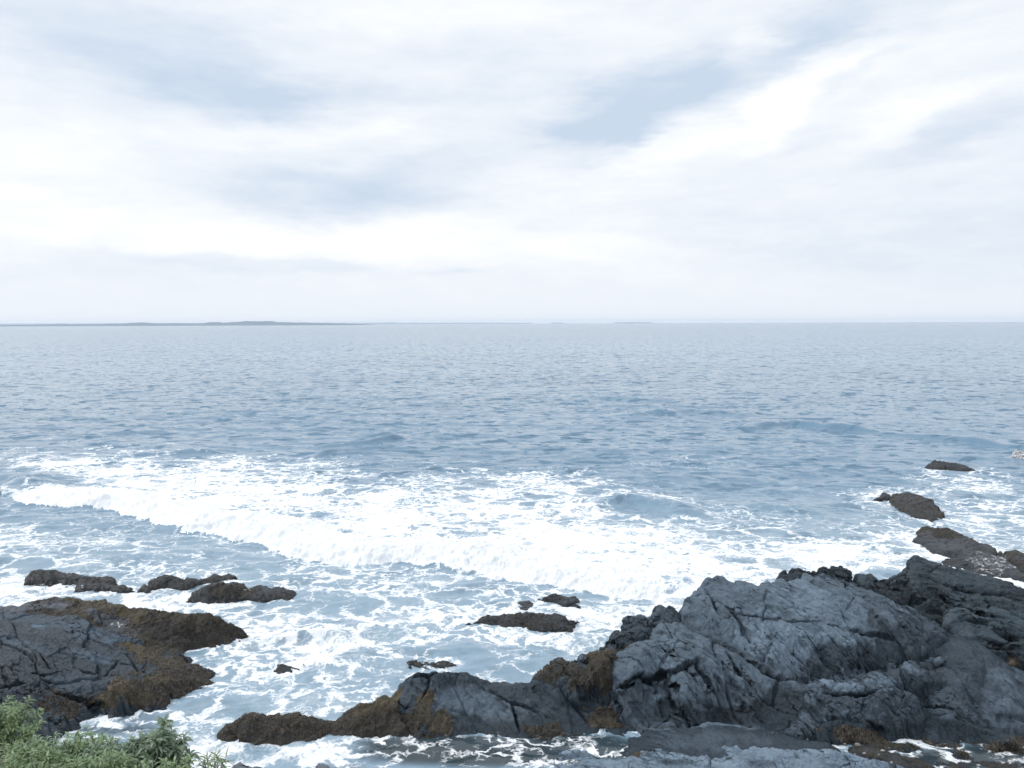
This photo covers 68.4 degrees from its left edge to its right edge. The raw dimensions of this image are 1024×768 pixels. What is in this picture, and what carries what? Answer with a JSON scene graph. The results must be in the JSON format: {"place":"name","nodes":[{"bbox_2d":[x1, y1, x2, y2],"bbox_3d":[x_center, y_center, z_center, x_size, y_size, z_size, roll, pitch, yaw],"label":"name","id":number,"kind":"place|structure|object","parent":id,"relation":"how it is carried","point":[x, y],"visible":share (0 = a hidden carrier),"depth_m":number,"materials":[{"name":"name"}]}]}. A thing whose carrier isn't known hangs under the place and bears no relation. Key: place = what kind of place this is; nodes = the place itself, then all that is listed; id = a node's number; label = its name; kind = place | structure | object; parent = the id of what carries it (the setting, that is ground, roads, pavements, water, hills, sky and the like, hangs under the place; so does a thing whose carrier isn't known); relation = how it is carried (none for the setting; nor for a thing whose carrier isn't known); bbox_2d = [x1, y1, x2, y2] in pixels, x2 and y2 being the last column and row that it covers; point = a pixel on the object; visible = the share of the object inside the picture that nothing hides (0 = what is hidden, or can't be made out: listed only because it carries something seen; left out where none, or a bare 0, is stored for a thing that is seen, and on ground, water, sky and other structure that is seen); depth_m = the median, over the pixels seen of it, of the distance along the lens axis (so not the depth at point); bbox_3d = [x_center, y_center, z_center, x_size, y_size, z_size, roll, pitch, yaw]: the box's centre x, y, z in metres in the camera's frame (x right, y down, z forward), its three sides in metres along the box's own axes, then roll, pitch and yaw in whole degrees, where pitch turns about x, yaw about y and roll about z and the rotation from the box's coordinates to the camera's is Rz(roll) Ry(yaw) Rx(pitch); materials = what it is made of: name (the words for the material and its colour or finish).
{"place":"outdoors","nodes":[
{"label":"outdoors","id":0,"kind":"place"},
{"bbox_2d":[0,321,370,325],"bbox_3d":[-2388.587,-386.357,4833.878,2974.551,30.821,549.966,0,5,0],"label":"headland","id":1,"kind":"structure","parent":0,"point":[216,323],"depth_m":4646.76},
{"bbox_2d":[0,322,532,324],"bbox_3d":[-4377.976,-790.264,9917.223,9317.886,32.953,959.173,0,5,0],"label":"coast","id":2,"kind":"structure","parent":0,"point":[326,322],"depth_m":9572.27},
{"bbox_2d":[0,322,1023,767],"bbox_3d":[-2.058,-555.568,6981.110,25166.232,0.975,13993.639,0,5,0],"label":"sea","id":3,"kind":"structure","parent":0,"point":[386,502],"depth_m":38.67,"materials":[{"name":"liquid"}]},
{"bbox_2d":[24,569,117,586],"bbox_3d":[-13.823,6.336,23.683,3.559,0.968,1.161,0,5,0],"label":"sea rock","id":4,"kind":"object","parent":3,"relation":"in","point":[42,577],"visible":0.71,"depth_m":23.49,"materials":[{"name":"grey stone"}]},
{"bbox_2d":[74,581,134,592],"bbox_3d":[-12.379,6.465,22.977,2.440,0.785,1.106,0,5,0],"label":"sea rock","id":5,"kind":"object","parent":3,"relation":"in","point":[81,586],"visible":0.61,"depth_m":22.84,"materials":[{"name":"grey stone"}]},
{"bbox_2d":[0,609,214,751],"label":"slate ledge","id":6,"kind":"object","parent":3,"relation":"in","point":[69,673],"visible":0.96,"depth_m":16.34,"materials":[{"name":"grey stone"}]},
{"bbox_2d":[0,596,249,653],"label":"seaweed ledge","id":7,"kind":"object","parent":3,"relation":"in","point":[183,633],"visible":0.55,"depth_m":18.99,"materials":[{"name":"brown stone"}]},
{"bbox_2d":[137,573,237,592],"bbox_3d":[-10.042,6.381,23.334,3.180,0.959,1.238,-1,5,-13],"label":"sea rock","id":8,"kind":"object","parent":3,"relation":"in","point":[169,581],"visible":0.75,"depth_m":23.14,"materials":[{"name":"grey stone"}]},
{"bbox_2d":[186,581,296,603],"bbox_3d":[-7.884,6.383,22.184,3.572,1.099,1.312,0,5,0],"label":"sea rock","id":9,"kind":"object","parent":3,"relation":"in","point":[223,592],"visible":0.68,"depth_m":21.98,"materials":[{"name":"grey stone"}]},
{"bbox_2d":[233,762,261,767],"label":"shore boulder","id":10,"kind":"object","parent":3,"relation":"in","point":[239,765],"visible":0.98,"depth_m":12.91,"materials":[{"name":"grey stone"}]},
{"bbox_2d":[273,664,304,673],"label":"reef rock","id":11,"kind":"object","parent":3,"relation":"in","point":[282,668],"visible":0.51,"depth_m":17.51,"materials":[{"name":"grey stone"}]},
{"bbox_2d":[216,695,409,745],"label":"seaweed spur","id":12,"kind":"structure","parent":3,"relation":"in","point":[380,717],"depth_m":14.70,"materials":[{"name":"brown stone"}]},
{"bbox_2d":[315,763,329,767],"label":"shore boulder","id":13,"kind":"object","parent":3,"relation":"in","point":[322,765],"visible":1,"depth_m":12.91,"materials":[{"name":"grey stone"}]},
{"bbox_2d":[407,660,456,669],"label":"reef rock","id":14,"kind":"object","parent":3,"relation":"in","point":[438,664],"visible":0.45,"depth_m":17.71,"materials":[{"name":"grey stone"}]},
{"bbox_2d":[391,671,635,740],"bbox_3d":[-0.310,6.792,15.238,5.970,1.691,1.962,0,5,0],"label":"slate hump","id":15,"kind":"object","parent":3,"relation":"in","point":[434,704],"visible":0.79,"depth_m":15.09,"materials":[{"name":"grey stone"}]},
{"bbox_2d":[465,611,579,632],"bbox_3d":[0.305,6.561,20.131,3.333,1.032,1.240,1,5,12],"label":"sea rock","id":16,"kind":"object","parent":3,"relation":"in","point":[544,622],"visible":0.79,"depth_m":19.90,"materials":[{"name":"grey stone"}]},
{"bbox_2d":[518,600,533,610],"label":"reef rock","id":17,"kind":"object","parent":3,"relation":"in","point":[527,604],"visible":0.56,"depth_m":21.54,"materials":[{"name":"grey stone"}]},
{"bbox_2d":[537,593,580,608],"bbox_3d":[1.396,6.492,21.751,1.661,0.809,0.983,2,5,28],"label":"sea rock","id":18,"kind":"object","parent":3,"relation":"in","point":[563,601],"visible":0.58,"depth_m":21.61,"materials":[{"name":"grey stone"}]},
{"bbox_2d":[528,605,681,714],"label":"crag","id":19,"kind":"structure","parent":3,"relation":"in","point":[587,677],"depth_m":15.71,"materials":[{"name":"stone"}]},
{"bbox_2d":[609,621,848,740],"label":"slate slab","id":20,"kind":"structure","parent":3,"relation":"in","point":[674,673],"depth_m":15.20,"materials":[{"name":"grey stone"}]},
{"bbox_2d":[554,745,903,767],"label":"slate ledge","id":21,"kind":"object","parent":3,"relation":"in","point":[756,757],"visible":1,"depth_m":13.44,"materials":[{"name":"grey stone"}]},
{"bbox_2d":[620,722,841,759],"bbox_3d":[4.040,7.022,14.021,4.510,0.936,1.619,0,5,0],"label":"slate ledge","id":22,"kind":"object","parent":3,"relation":"in","point":[709,739],"visible":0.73,"depth_m":14.06,"materials":[{"name":"grey stone"}]},
{"bbox_2d":[678,573,947,683],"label":"slate slab","id":23,"kind":"structure","parent":3,"relation":"in","point":[805,628],"depth_m":16.04,"materials":[{"name":"grey stone"}]},
{"bbox_2d":[776,565,855,583],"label":"crag","id":24,"kind":"structure","parent":3,"relation":"in","point":[840,571],"depth_m":17.92,"materials":[{"name":"stone"}]},
{"bbox_2d":[804,660,941,741],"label":"slate slab","id":25,"kind":"structure","parent":3,"relation":"in","point":[887,704],"depth_m":14.78,"materials":[{"name":"grey stone"}]},
{"bbox_2d":[873,492,890,500],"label":"sea rock","id":26,"kind":"object","parent":3,"relation":"in","point":[883,496],"visible":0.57,"depth_m":34.01,"materials":[{"name":"grey stone"}]},
{"bbox_2d":[853,572,946,626],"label":"crag","id":27,"kind":"structure","parent":3,"relation":"in","point":[894,589],"depth_m":17.61,"materials":[{"name":"stone"}]},
{"bbox_2d":[786,631,1023,760],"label":"smooth boulder","id":28,"kind":"object","parent":3,"relation":"in","point":[977,699],"visible":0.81,"depth_m":14.73,"materials":[{"name":"stone"}]},
{"bbox_2d":[889,492,944,521],"bbox_3d":[17.168,5.451,32.414,1.913,1.241,4.509,0,5,0],"label":"sea rock","id":29,"kind":"object","parent":3,"relation":"in","point":[916,506],"visible":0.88,"depth_m":31.74,"materials":[{"name":"grey stone"}]},
{"bbox_2d":[847,744,1023,767],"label":"weedy rock","id":30,"kind":"object","parent":3,"relation":"in","point":[873,751],"visible":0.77,"depth_m":13.65,"materials":[{"name":"grey stone"}]},
{"bbox_2d":[925,460,975,471],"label":"sea rock","id":31,"kind":"object","parent":3,"relation":"in","point":[939,465],"visible":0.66,"depth_m":40.86,"materials":[{"name":"grey stone"}]},
{"bbox_2d":[912,526,997,557],"bbox_3d":[15.785,5.910,27.086,2.793,1.145,3.991,0,5,0],"label":"sea rock","id":32,"kind":"object","parent":3,"relation":"in","point":[945,541],"visible":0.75,"depth_m":26.86,"materials":[{"name":"grey stone"}]},
{"bbox_2d":[902,555,1023,670],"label":"slate slab","id":33,"kind":"structure","parent":3,"relation":"in","point":[987,611],"depth_m":16.85,"materials":[{"name":"grey stone"}]},
{"bbox_2d":[941,549,1023,581],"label":"awash rock","id":34,"kind":"object","parent":3,"relation":"in","point":[980,562],"visible":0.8,"depth_m":24.42,"materials":[{"name":"grey stone"}]},
{"bbox_2d":[998,550,1023,572],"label":"sea rock","id":35,"kind":"object","parent":3,"relation":"in","point":[1015,558],"visible":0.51,"depth_m":24.74,"materials":[{"name":"stone"}]},
{"bbox_2d":[1011,449,1023,458],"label":"sea rock","id":36,"kind":"object","parent":3,"relation":"in","point":[1017,453],"visible":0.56,"depth_m":44.22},
{"bbox_2d":[0,0,1023,323],"label":"sky","id":37,"kind":"structure","parent":0,"point":[162,161],"materials":[{"name":"white"}]},
{"bbox_2d":[615,322,651,322],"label":"islet","id":38,"kind":"object","parent":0,"point":[633,322],"visible":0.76,"depth_m":9825.86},
{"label":"bluff","id":39,"kind":"structure","parent":0,"visible":0},
{"bbox_2d":[0,695,46,756],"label":"seaside plant","id":40,"kind":"object","parent":39,"relation":"on","point":[10,721],"visible":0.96,"depth_m":5.80,"materials":[{"name":"green plant"}]},
{"bbox_2d":[0,737,64,767],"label":"seaside plant","id":41,"kind":"object","parent":39,"relation":"on","point":[13,752],"visible":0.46,"depth_m":4.93,"materials":[{"name":"green plant"}]},
{"bbox_2d":[2,732,77,767],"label":"seaside plant","id":42,"kind":"object","parent":39,"relation":"on","point":[64,745],"visible":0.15,"depth_m":5.15,"materials":[{"name":"green plant"}]},
{"bbox_2d":[5,742,90,767],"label":"seaside plant","id":43,"kind":"object","parent":39,"relation":"on","point":[47,759],"visible":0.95,"depth_m":4.78,"materials":[{"name":"green plant"}]},
{"bbox_2d":[57,725,113,765],"bbox_3d":[-2.998,2.589,5.215,0.494,0.420,0.494,0,5,0],"label":"seaside plant","id":44,"kind":"object","parent":39,"relation":"on","point":[80,746],"visible":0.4,"depth_m":5.22,"materials":[{"name":"green plant"}]},
{"bbox_2d":[64,744,151,767],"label":"seaside plant","id":45,"kind":"object","parent":39,"relation":"on","point":[122,761],"visible":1,"depth_m":4.76,"materials":[{"name":"green plant"}]},
{"bbox_2d":[74,734,147,767],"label":"seaside plant","id":46,"kind":"object","parent":39,"relation":"on","point":[111,744],"visible":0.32,"depth_m":5.08,"materials":[{"name":"green plant"}]},
{"bbox_2d":[119,713,200,767],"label":"seaside plant","id":47,"kind":"object","parent":39,"relation":"on","point":[164,743],"visible":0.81,"depth_m":5.12,"materials":[{"name":"green plant"}]},
{"bbox_2d":[156,753,196,767],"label":"seaside plant","id":48,"kind":"object","parent":39,"relation":"on","point":[166,763],"visible":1,"depth_m":4.81,"materials":[{"name":"green plant"}]},
{"bbox_2d":[194,743,234,767],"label":"grass tuft","id":49,"kind":"object","parent":39,"relation":"on","point":[220,759],"visible":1,"depth_m":5.15,"materials":[{"name":"green plant"}]}
]}

